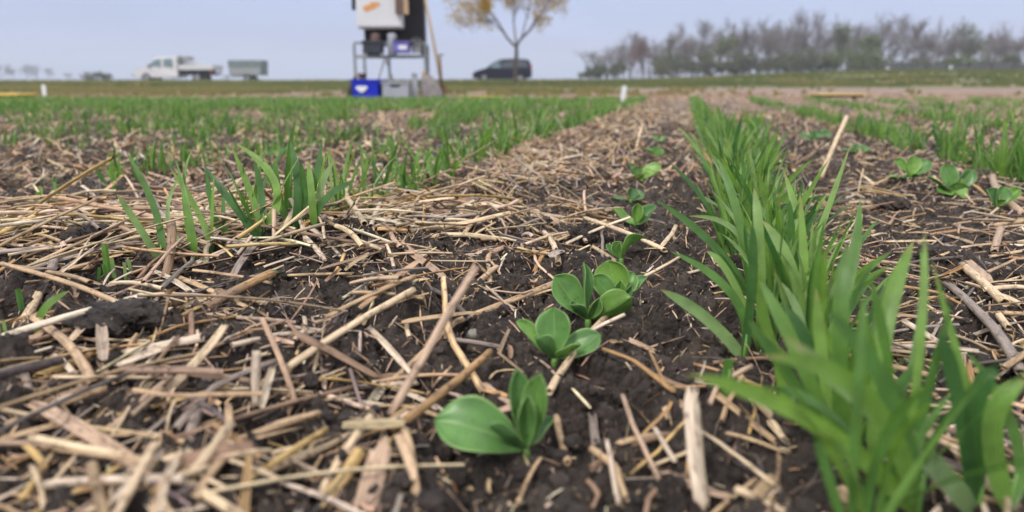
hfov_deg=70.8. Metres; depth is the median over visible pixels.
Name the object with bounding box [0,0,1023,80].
sky
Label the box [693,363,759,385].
straw stalk
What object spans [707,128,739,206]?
wheat plant
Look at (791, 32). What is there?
leafing tree
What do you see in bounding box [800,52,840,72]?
shrub
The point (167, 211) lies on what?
wheat plant
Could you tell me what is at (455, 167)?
wheat plant
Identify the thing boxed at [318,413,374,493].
straw stalk
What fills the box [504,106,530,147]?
wheat plant
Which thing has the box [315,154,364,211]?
wheat plant
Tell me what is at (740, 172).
wheat plant
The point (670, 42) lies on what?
leafing tree
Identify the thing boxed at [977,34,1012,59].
leafing tree
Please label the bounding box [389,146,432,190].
wheat plant
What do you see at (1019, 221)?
straw stalk
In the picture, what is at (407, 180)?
wheat plant
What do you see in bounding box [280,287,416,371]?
straw stalk
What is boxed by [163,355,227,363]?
straw strip
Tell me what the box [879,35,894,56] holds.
bare tree
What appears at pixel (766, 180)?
wheat plant
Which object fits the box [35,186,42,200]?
cut seedling
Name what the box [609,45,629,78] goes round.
bare tree
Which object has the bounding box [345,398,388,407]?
straw strip
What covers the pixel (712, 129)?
wheat plant
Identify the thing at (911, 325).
straw stalk
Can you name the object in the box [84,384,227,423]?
straw stalk
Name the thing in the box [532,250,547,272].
straw stalk
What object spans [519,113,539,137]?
wheat plant
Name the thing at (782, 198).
wheat plant
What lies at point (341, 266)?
soil clod
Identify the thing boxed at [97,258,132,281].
cut seedling
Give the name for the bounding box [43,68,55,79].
bare tree
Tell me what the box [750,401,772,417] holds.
straw stalk
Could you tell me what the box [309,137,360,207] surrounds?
wheat plant
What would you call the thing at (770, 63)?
shrub
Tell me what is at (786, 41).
bare tree
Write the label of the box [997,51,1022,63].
shrub
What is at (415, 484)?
straw strip
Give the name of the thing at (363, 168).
wheat plant
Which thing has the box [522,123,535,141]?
wheat plant
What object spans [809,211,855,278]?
wheat plant
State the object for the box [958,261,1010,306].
straw stalk
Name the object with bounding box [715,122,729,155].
wheat plant
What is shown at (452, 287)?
soil clod
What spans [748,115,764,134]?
wheat plant
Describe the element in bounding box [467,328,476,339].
pebble
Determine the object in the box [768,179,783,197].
wheat plant
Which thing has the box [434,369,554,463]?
bean seedling
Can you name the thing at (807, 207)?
wheat plant
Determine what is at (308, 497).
straw strip
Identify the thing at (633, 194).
bean seedling
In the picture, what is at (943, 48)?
bare tree
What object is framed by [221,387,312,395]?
straw stalk
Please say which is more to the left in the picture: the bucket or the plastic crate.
the plastic crate
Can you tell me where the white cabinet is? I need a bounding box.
[352,0,403,29]
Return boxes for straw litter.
[0,90,1023,511]
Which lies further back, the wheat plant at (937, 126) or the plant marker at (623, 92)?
the plant marker at (623, 92)
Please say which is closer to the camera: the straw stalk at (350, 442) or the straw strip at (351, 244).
the straw stalk at (350, 442)
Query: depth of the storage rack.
7.89 m
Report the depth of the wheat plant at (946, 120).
1.77 m
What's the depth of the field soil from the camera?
0.51 m
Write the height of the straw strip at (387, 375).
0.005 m
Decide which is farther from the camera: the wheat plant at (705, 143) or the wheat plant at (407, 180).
the wheat plant at (705, 143)
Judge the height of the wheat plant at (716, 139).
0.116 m
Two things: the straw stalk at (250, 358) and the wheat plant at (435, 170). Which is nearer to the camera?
the straw stalk at (250, 358)
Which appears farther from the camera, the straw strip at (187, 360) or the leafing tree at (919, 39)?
the leafing tree at (919, 39)
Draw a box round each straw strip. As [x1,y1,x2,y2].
[0,276,59,301]
[0,423,60,439]
[0,436,143,499]
[20,372,39,400]
[23,400,153,473]
[24,278,70,282]
[27,267,53,269]
[33,340,52,345]
[43,379,121,402]
[49,353,82,403]
[50,335,118,346]
[53,443,84,478]
[61,224,124,271]
[63,388,163,438]
[73,352,93,367]
[77,360,138,386]
[82,463,212,511]
[106,271,132,285]
[108,449,163,507]
[112,374,136,384]
[145,502,212,511]
[148,467,189,494]
[158,449,192,458]
[161,324,228,399]
[161,457,279,477]
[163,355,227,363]
[176,275,247,306]
[183,285,227,292]
[186,248,229,269]
[189,374,250,382]
[220,448,272,458]
[225,403,232,440]
[230,239,260,279]
[255,426,308,438]
[271,433,341,452]
[281,367,345,399]
[289,328,382,379]
[294,488,317,511]
[303,235,326,261]
[312,315,327,371]
[317,231,356,246]
[318,377,427,394]
[325,243,356,247]
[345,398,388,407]
[347,262,385,263]
[353,435,391,511]
[381,373,429,378]
[397,390,442,410]
[398,311,477,323]
[401,427,420,511]
[429,208,508,217]
[474,288,532,293]
[482,382,509,403]
[533,356,555,374]
[548,196,612,205]
[615,431,663,444]
[622,477,724,487]
[628,337,656,352]
[629,421,683,474]
[642,349,673,433]
[650,335,688,346]
[658,470,734,499]
[661,224,677,246]
[683,385,709,511]
[702,430,776,486]
[724,431,788,453]
[748,376,762,433]
[753,474,777,497]
[767,419,789,444]
[883,240,937,241]
[929,430,960,458]
[943,243,992,280]
[950,223,980,230]
[966,359,974,383]
[989,331,1023,346]
[999,359,1022,376]
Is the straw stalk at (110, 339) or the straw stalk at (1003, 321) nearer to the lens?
the straw stalk at (110, 339)
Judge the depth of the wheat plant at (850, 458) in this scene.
0.26 m
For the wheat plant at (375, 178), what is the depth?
1.02 m
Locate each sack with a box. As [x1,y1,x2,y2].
[346,72,357,96]
[419,71,443,97]
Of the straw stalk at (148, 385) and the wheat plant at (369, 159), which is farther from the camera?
the wheat plant at (369, 159)
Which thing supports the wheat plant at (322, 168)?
on the field soil
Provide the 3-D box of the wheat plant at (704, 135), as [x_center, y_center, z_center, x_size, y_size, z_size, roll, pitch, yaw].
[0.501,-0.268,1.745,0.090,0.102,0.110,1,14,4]
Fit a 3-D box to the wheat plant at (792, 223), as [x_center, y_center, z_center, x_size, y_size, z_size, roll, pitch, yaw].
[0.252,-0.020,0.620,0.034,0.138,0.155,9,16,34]
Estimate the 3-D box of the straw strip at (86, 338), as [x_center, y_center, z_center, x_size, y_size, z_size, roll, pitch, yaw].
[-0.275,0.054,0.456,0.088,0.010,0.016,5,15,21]
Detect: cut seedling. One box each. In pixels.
[0,320,6,333]
[15,288,24,311]
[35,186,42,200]
[52,177,59,196]
[95,167,116,189]
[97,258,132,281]
[101,245,110,275]
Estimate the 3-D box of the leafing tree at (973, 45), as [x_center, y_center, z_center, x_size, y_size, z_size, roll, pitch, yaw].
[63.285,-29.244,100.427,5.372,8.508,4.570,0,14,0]
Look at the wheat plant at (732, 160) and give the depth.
1.02 m
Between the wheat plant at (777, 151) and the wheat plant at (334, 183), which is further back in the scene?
the wheat plant at (777, 151)
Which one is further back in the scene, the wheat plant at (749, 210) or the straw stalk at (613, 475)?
the wheat plant at (749, 210)
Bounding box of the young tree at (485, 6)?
[443,0,568,82]
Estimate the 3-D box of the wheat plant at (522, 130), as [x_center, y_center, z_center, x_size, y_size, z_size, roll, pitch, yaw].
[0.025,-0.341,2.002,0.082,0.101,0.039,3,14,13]
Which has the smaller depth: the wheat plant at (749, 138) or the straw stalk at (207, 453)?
the straw stalk at (207, 453)
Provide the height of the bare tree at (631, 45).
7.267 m
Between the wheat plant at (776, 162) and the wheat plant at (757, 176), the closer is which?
the wheat plant at (757, 176)
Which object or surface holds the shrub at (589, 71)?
on the terrain at (958, 88)
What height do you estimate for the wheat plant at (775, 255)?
0.128 m
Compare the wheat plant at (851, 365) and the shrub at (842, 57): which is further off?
the shrub at (842, 57)
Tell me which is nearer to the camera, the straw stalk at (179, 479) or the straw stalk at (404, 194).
the straw stalk at (179, 479)
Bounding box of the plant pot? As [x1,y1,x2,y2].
[357,73,366,78]
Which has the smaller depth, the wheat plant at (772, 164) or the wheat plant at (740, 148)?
the wheat plant at (772, 164)
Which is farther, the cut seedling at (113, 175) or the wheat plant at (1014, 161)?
the wheat plant at (1014, 161)
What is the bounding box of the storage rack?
[352,42,429,90]
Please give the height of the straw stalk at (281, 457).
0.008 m
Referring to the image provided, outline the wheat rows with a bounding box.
[0,94,1023,182]
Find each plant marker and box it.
[41,85,45,95]
[620,86,626,101]
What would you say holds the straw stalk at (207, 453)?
on the field soil
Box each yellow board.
[0,93,36,97]
[809,94,866,100]
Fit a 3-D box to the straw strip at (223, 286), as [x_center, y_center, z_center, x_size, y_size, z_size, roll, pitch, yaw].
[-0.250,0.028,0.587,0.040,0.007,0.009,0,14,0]
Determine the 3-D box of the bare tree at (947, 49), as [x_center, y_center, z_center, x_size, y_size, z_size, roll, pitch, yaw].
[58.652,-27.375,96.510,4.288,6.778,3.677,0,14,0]
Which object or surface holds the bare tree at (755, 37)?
on the terrain at (958, 88)
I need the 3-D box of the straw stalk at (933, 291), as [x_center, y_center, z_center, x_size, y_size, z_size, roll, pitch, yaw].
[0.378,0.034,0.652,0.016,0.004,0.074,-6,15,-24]
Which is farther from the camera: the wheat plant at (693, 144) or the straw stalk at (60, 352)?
the wheat plant at (693, 144)
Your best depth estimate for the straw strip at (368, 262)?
0.63 m
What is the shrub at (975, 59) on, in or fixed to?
on the terrain at (958, 88)
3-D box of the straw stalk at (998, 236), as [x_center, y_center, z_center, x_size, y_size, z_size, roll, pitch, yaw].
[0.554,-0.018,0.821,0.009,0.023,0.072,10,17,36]
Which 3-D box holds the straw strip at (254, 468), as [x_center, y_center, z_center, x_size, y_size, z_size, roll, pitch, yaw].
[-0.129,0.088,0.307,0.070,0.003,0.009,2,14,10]
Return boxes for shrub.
[577,65,601,78]
[586,61,609,78]
[603,60,629,78]
[604,70,620,78]
[629,62,645,78]
[637,63,656,77]
[649,45,699,76]
[651,60,674,77]
[665,56,690,76]
[687,61,706,76]
[693,48,733,76]
[702,58,725,73]
[712,60,741,74]
[723,44,758,73]
[726,62,748,74]
[746,56,774,73]
[753,53,793,72]
[765,44,806,72]
[781,55,824,71]
[792,42,829,72]
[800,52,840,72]
[819,47,844,70]
[823,44,884,69]
[827,44,868,70]
[846,60,876,70]
[856,50,893,69]
[874,52,911,68]
[907,55,939,64]
[936,60,946,64]
[944,51,978,65]
[965,56,1001,63]
[978,50,1005,62]
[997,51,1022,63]
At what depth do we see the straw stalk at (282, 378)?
0.41 m
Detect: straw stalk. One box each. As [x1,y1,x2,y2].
[0,262,117,300]
[0,440,62,447]
[1,492,48,501]
[2,435,77,467]
[4,385,107,425]
[16,254,58,323]
[17,443,48,502]
[20,483,117,507]
[28,464,45,510]
[32,463,121,511]
[33,356,91,380]
[39,474,187,489]
[45,348,66,357]
[47,337,146,341]
[51,446,157,464]
[52,375,165,379]
[52,386,124,436]
[77,433,131,442]
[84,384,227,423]
[89,380,154,444]
[109,375,173,427]
[110,379,145,437]
[113,440,160,511]
[120,334,208,357]
[135,253,163,279]
[141,384,359,450]
[145,336,175,362]
[147,337,178,380]
[148,315,235,338]
[148,379,212,430]
[150,452,188,511]
[159,221,176,279]
[164,495,173,511]
[165,398,176,433]
[169,358,277,432]
[171,305,202,318]
[175,454,228,487]
[188,420,235,479]
[191,458,225,500]
[194,318,291,352]
[199,377,301,426]
[202,269,275,311]
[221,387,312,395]
[226,351,270,368]
[230,329,316,347]
[239,369,328,386]
[239,410,321,440]
[241,426,328,482]
[251,350,260,408]
[262,256,294,267]
[267,442,300,452]
[269,431,352,472]
[272,208,276,241]
[280,207,292,233]
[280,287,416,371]
[292,315,307,340]
[297,219,309,235]
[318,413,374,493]
[320,275,375,340]
[321,447,365,506]
[325,274,416,317]
[332,238,381,257]
[334,253,345,270]
[335,481,359,511]
[344,188,367,225]
[350,291,424,299]
[355,217,415,233]
[359,382,378,387]
[360,189,443,199]
[368,201,381,227]
[381,379,418,389]
[384,320,457,389]
[385,348,492,435]
[387,263,478,414]
[389,435,393,446]
[399,260,487,265]
[448,338,507,350]
[452,281,551,324]
[462,195,500,237]
[471,280,497,284]
[488,258,500,274]
[530,289,551,296]
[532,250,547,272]
[542,230,560,266]
[547,315,608,395]
[548,209,613,226]
[553,413,571,465]
[556,234,570,240]
[582,216,667,252]
[584,478,600,508]
[587,431,672,472]
[588,412,601,472]
[588,445,628,502]
[600,229,603,258]
[602,348,675,392]
[605,438,621,504]
[610,340,622,343]
[621,394,660,479]
[642,370,686,390]
[643,471,689,511]
[648,451,686,468]
[652,426,677,462]
[662,406,670,419]
[671,384,758,388]
[677,264,718,274]
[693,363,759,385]
[694,379,709,384]
[696,361,705,395]
[707,364,752,406]
[711,477,758,511]
[713,356,769,364]
[713,392,790,452]
[719,374,744,422]
[733,485,785,511]
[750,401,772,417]
[774,453,782,488]
[820,115,848,179]
[821,187,869,192]
[837,485,858,511]
[842,205,876,212]
[892,354,1000,379]
[899,319,976,369]
[900,189,917,200]
[904,285,960,303]
[930,495,951,511]
[931,481,997,504]
[934,263,966,280]
[941,280,1023,377]
[948,463,986,477]
[952,299,985,320]
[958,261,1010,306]
[962,351,965,366]
[980,493,988,511]
[984,477,1011,491]
[987,258,1023,272]
[988,249,1023,257]
[989,173,1023,214]
[990,225,1004,253]
[993,219,1023,226]
[995,312,1011,330]
[999,338,1023,349]
[1003,294,1023,308]
[1004,445,1012,456]
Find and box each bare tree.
[0,62,14,79]
[5,68,16,75]
[20,64,40,79]
[20,65,38,77]
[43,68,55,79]
[573,47,598,78]
[590,54,607,65]
[597,42,610,68]
[604,43,629,66]
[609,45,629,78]
[610,43,628,78]
[618,27,650,78]
[619,35,662,77]
[621,35,640,78]
[625,40,653,77]
[629,36,657,77]
[645,41,665,77]
[648,36,680,76]
[651,41,677,77]
[667,22,700,76]
[676,35,699,76]
[693,30,724,58]
[694,30,728,74]
[715,16,756,55]
[727,27,766,73]
[741,12,773,73]
[743,34,763,57]
[755,26,783,71]
[760,28,805,70]
[768,10,812,60]
[787,6,836,71]
[805,24,842,70]
[824,20,865,66]
[849,21,903,50]
[860,10,914,62]
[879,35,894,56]
[883,35,912,63]
[884,15,930,62]
[900,32,930,63]
[908,35,939,59]
[924,16,964,64]
[930,33,966,59]
[936,29,971,58]
[976,19,1021,59]
[976,32,999,60]
[981,22,1015,59]
[1009,35,1023,62]
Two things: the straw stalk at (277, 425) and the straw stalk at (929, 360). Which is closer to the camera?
the straw stalk at (277, 425)
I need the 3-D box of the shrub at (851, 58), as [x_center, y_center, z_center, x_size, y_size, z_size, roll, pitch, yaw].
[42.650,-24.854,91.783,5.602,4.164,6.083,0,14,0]
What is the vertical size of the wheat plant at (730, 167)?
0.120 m
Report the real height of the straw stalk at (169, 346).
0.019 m
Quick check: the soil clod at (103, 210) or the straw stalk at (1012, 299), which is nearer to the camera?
the straw stalk at (1012, 299)
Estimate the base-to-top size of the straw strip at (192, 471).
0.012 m
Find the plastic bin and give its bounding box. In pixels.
[380,82,411,99]
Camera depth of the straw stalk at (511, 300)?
0.56 m
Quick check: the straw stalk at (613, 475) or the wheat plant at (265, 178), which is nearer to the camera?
the straw stalk at (613, 475)
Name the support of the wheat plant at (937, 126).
on the field soil
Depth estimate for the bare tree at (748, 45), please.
115.11 m
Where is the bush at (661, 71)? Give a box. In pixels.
[649,61,685,77]
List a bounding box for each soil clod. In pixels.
[0,331,44,385]
[57,223,123,252]
[61,297,167,337]
[96,209,113,214]
[328,258,353,275]
[361,428,385,443]
[429,278,457,305]
[496,272,531,297]
[565,220,605,251]
[869,194,911,212]
[912,243,963,261]
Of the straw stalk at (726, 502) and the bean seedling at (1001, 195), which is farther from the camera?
the bean seedling at (1001, 195)
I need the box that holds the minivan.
[472,58,531,79]
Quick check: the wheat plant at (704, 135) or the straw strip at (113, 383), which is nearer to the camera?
the straw strip at (113, 383)
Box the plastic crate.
[350,79,385,99]
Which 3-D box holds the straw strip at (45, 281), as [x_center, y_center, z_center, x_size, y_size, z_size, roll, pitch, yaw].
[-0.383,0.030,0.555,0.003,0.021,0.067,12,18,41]
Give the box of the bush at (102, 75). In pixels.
[79,71,114,79]
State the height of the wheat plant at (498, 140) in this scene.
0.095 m
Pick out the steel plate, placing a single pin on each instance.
(414, 85)
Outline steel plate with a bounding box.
[411,73,417,97]
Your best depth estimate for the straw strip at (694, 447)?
0.32 m
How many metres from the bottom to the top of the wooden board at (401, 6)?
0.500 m
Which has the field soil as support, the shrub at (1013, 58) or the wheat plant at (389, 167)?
the wheat plant at (389, 167)
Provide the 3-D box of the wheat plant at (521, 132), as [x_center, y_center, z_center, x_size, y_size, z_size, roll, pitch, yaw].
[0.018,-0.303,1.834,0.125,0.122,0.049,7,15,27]
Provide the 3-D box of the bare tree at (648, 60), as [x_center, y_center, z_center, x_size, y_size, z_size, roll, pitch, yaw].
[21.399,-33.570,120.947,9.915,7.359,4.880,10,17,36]
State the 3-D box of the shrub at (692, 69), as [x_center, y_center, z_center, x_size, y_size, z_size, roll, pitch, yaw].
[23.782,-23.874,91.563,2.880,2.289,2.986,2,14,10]
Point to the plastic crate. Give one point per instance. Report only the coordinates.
(367, 87)
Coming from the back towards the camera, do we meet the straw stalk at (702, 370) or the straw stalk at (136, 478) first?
the straw stalk at (702, 370)
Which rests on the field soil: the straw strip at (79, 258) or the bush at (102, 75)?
the straw strip at (79, 258)
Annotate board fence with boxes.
[881,62,1023,69]
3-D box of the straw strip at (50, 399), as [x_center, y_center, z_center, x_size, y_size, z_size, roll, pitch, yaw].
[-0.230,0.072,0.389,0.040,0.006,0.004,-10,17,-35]
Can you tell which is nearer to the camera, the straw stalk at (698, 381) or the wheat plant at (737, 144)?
the straw stalk at (698, 381)
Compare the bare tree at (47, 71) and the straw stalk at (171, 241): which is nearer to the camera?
the straw stalk at (171, 241)
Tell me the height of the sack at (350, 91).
0.305 m
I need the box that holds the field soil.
[0,102,1023,511]
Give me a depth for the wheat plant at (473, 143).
1.44 m
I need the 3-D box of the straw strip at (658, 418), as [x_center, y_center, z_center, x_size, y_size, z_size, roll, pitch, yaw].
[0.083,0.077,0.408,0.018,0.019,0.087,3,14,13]
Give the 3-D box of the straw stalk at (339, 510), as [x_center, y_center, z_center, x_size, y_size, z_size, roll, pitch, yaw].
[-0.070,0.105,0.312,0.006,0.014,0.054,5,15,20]
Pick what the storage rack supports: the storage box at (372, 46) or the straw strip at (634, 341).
the storage box at (372, 46)
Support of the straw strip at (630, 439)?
on the field soil
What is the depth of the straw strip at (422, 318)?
0.50 m
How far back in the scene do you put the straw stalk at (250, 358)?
0.43 m
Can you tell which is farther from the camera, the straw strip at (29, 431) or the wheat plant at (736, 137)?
the wheat plant at (736, 137)
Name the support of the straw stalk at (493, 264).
on the field soil
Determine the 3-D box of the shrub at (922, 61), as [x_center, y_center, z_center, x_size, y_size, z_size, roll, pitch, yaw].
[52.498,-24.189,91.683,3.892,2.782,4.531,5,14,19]
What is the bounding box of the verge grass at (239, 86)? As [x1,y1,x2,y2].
[0,68,1023,96]
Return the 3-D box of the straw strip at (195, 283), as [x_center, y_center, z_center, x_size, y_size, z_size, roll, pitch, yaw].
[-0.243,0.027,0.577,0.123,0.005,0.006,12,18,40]
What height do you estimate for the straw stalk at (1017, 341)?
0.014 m
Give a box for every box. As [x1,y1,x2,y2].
[361,40,384,53]
[393,40,410,52]
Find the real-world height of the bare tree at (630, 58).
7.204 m
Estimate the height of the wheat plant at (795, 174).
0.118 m
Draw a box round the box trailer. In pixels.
[222,60,267,79]
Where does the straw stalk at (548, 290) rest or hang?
on the field soil
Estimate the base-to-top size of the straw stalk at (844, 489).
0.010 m
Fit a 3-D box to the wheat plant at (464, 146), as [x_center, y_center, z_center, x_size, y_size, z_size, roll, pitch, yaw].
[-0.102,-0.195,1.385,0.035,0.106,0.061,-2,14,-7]
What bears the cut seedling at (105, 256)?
on the field soil
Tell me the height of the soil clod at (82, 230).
0.032 m
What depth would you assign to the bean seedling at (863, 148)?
1.80 m
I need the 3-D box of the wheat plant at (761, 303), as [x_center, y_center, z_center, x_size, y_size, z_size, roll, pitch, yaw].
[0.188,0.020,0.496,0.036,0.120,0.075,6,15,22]
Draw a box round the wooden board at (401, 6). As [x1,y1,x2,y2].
[395,0,408,13]
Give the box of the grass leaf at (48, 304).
[34,291,68,332]
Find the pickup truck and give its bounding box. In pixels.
[133,56,222,79]
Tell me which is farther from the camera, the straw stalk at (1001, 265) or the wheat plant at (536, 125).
the wheat plant at (536, 125)
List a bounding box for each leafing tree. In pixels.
[657,33,697,77]
[670,17,728,76]
[713,28,740,75]
[758,19,787,73]
[776,19,813,57]
[824,14,859,70]
[845,32,884,67]
[883,17,943,60]
[941,16,990,60]
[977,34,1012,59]
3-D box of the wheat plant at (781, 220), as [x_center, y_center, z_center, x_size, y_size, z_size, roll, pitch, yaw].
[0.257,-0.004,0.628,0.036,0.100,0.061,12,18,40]
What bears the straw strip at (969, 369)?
on the field soil
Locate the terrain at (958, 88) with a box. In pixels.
[11,71,1023,102]
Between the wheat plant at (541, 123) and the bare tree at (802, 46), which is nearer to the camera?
the wheat plant at (541, 123)
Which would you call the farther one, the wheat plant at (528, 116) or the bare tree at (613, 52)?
the bare tree at (613, 52)
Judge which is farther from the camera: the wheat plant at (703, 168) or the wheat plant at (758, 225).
the wheat plant at (703, 168)
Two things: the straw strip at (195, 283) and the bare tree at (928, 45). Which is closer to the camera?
the straw strip at (195, 283)
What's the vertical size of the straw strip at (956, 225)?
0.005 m
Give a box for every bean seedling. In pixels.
[268,147,287,156]
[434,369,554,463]
[516,307,601,366]
[551,262,631,327]
[593,260,646,295]
[606,233,644,264]
[613,188,643,202]
[613,203,655,228]
[629,162,660,180]
[645,146,663,155]
[653,136,665,140]
[800,129,832,140]
[842,144,869,154]
[889,155,931,179]
[928,164,976,198]
[986,186,1021,212]
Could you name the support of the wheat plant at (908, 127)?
on the field soil
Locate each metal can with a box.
[371,32,380,54]
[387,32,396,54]
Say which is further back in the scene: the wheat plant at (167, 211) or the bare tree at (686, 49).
the bare tree at (686, 49)
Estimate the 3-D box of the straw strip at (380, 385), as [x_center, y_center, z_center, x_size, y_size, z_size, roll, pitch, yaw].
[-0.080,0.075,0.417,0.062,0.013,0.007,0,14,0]
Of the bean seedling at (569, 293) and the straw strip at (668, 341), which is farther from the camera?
the bean seedling at (569, 293)
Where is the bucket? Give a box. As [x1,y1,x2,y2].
[410,38,421,52]
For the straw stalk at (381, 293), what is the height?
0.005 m
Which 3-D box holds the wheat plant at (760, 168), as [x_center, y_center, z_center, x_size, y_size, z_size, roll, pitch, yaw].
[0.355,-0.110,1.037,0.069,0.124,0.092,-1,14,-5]
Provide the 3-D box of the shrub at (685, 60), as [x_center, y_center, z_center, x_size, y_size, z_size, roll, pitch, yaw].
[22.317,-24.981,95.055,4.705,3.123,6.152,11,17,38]
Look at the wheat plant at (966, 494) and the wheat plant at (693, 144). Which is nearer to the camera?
the wheat plant at (966, 494)
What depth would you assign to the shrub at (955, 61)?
90.22 m
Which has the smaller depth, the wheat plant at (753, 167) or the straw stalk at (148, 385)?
the straw stalk at (148, 385)
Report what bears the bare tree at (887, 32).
on the terrain at (958, 88)
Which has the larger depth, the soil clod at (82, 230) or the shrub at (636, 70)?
the shrub at (636, 70)
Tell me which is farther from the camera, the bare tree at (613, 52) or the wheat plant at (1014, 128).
the bare tree at (613, 52)
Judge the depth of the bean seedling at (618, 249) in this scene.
0.70 m
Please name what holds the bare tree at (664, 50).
on the terrain at (958, 88)
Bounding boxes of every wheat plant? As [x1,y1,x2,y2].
[117,154,165,261]
[165,180,189,250]
[170,168,213,253]
[176,150,197,260]
[203,146,261,240]
[205,172,228,242]
[224,139,293,217]
[227,154,300,228]
[236,144,281,232]
[241,150,261,222]
[263,120,295,212]
[274,141,322,228]
[290,163,306,207]
[292,147,356,211]
[305,143,332,217]
[307,160,353,224]
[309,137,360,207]
[314,144,395,207]
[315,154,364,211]
[327,157,373,211]
[348,151,395,207]
[349,155,398,195]
[353,140,397,193]
[371,132,435,188]
[372,140,398,195]
[379,160,404,183]
[381,151,427,197]
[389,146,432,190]
[389,153,417,192]
[393,145,422,189]
[398,133,445,185]
[421,141,443,185]
[423,120,465,175]
[425,141,443,187]
[426,132,501,179]
[432,142,459,181]
[438,128,481,169]
[441,134,466,174]
[448,142,465,168]
[451,129,466,168]
[451,131,498,164]
[453,123,494,166]
[465,122,495,161]
[470,112,483,161]
[474,108,490,159]
[480,114,507,148]
[480,120,496,157]
[482,126,524,158]
[490,110,517,139]
[493,117,511,154]
[493,120,509,148]
[494,113,514,144]
[494,129,506,155]
[497,111,526,151]
[503,116,543,147]
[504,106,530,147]
[506,117,532,141]
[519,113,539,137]
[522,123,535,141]
[524,109,557,139]
[526,107,547,138]
[526,109,545,136]
[527,108,558,138]
[529,113,556,139]
[656,158,748,295]
[661,225,757,356]
[671,155,788,256]
[679,128,759,192]
[686,308,925,511]
[689,132,707,156]
[692,121,711,152]
[693,146,753,188]
[694,113,719,147]
[695,145,802,215]
[696,143,751,191]
[696,160,740,180]
[697,113,712,142]
[698,124,709,148]
[700,192,761,246]
[702,112,748,131]
[704,114,737,137]
[706,120,767,151]
[706,124,717,154]
[706,126,738,154]
[706,189,765,352]
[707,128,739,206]
[708,131,717,154]
[708,135,760,159]
[708,148,784,165]
[708,197,761,250]
[709,157,757,225]
[711,157,763,197]
[712,126,756,157]
[712,191,837,229]
[713,147,782,185]
[714,129,751,159]
[715,107,728,128]
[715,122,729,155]
[715,146,812,193]
[716,139,765,212]
[716,225,865,320]
[717,180,836,226]
[718,119,748,144]
[719,111,737,132]
[719,202,854,278]
[720,157,787,222]
[721,114,755,131]
[721,117,755,164]
[721,359,733,397]
[722,133,761,165]
[722,166,769,202]
[722,169,758,187]
[723,153,827,217]
[726,138,777,178]
[726,158,738,196]
[726,205,785,242]
[727,121,735,141]
[729,233,888,310]
[731,132,779,170]
[732,189,816,258]
[735,132,786,180]
[735,144,766,179]
[735,170,798,223]
[736,173,794,218]
[736,199,768,274]
[738,210,840,256]
[740,107,750,133]
[740,202,791,297]
[742,122,763,149]
[742,126,747,151]
[742,185,891,311]
[743,137,788,168]
[745,108,766,128]
[745,137,760,170]
[745,149,802,196]
[745,208,863,244]
[746,113,774,148]
[746,115,765,138]
[746,164,748,201]
[746,169,777,233]
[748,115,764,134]
[748,245,850,460]
[749,151,828,211]
[752,124,770,151]
[752,153,782,191]
[753,123,800,167]
[753,148,786,174]
[755,194,808,352]
[757,288,865,373]
[759,174,826,229]
[759,200,816,274]
[761,151,767,176]
[761,230,1023,482]
[762,119,773,141]
[763,119,790,148]
[766,215,779,277]
[766,219,842,339]
[766,351,1023,511]
[768,124,779,142]
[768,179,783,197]
[769,177,817,225]
[769,192,812,232]
[771,163,799,233]
[773,239,829,314]
[774,304,819,400]
[775,246,834,342]
[778,181,821,233]
[778,193,845,241]
[778,228,870,328]
[781,199,872,359]
[781,253,878,362]
[783,147,849,256]
[783,217,879,291]
[784,332,999,511]
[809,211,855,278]
[813,287,990,511]
[824,322,924,442]
[826,241,888,328]
[853,98,866,124]
[863,101,880,126]
[865,240,921,464]
[878,100,903,130]
[902,109,944,142]
[926,113,961,156]
[929,109,967,156]
[931,98,954,155]
[932,261,1023,510]
[947,112,966,152]
[949,106,991,146]
[959,101,983,156]
[986,121,998,173]
[998,117,1023,180]
[1004,118,1023,176]
[1005,131,1023,184]
[1010,107,1019,172]
[1011,117,1023,175]
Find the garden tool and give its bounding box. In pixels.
[436,54,445,94]
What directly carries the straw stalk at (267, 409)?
on the field soil
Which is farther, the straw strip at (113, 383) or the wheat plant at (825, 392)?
the straw strip at (113, 383)
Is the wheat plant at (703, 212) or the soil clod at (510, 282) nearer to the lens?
the soil clod at (510, 282)
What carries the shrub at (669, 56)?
on the terrain at (958, 88)
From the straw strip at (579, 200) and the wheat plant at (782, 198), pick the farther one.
the straw strip at (579, 200)
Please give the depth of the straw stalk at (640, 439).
0.36 m
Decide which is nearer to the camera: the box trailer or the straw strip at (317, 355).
the straw strip at (317, 355)
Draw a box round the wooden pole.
[424,0,439,81]
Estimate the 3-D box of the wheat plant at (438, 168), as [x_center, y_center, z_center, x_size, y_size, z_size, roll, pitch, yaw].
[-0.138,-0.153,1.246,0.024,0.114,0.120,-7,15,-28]
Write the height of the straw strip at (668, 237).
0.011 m
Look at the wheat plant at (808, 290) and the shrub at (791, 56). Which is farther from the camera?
the shrub at (791, 56)
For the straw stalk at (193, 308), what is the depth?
0.51 m
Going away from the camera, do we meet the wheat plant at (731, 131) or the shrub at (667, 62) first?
the wheat plant at (731, 131)
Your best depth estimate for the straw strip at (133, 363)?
0.42 m
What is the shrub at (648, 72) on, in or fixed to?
on the terrain at (958, 88)
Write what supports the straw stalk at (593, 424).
on the field soil
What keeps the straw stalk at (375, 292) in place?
on the field soil

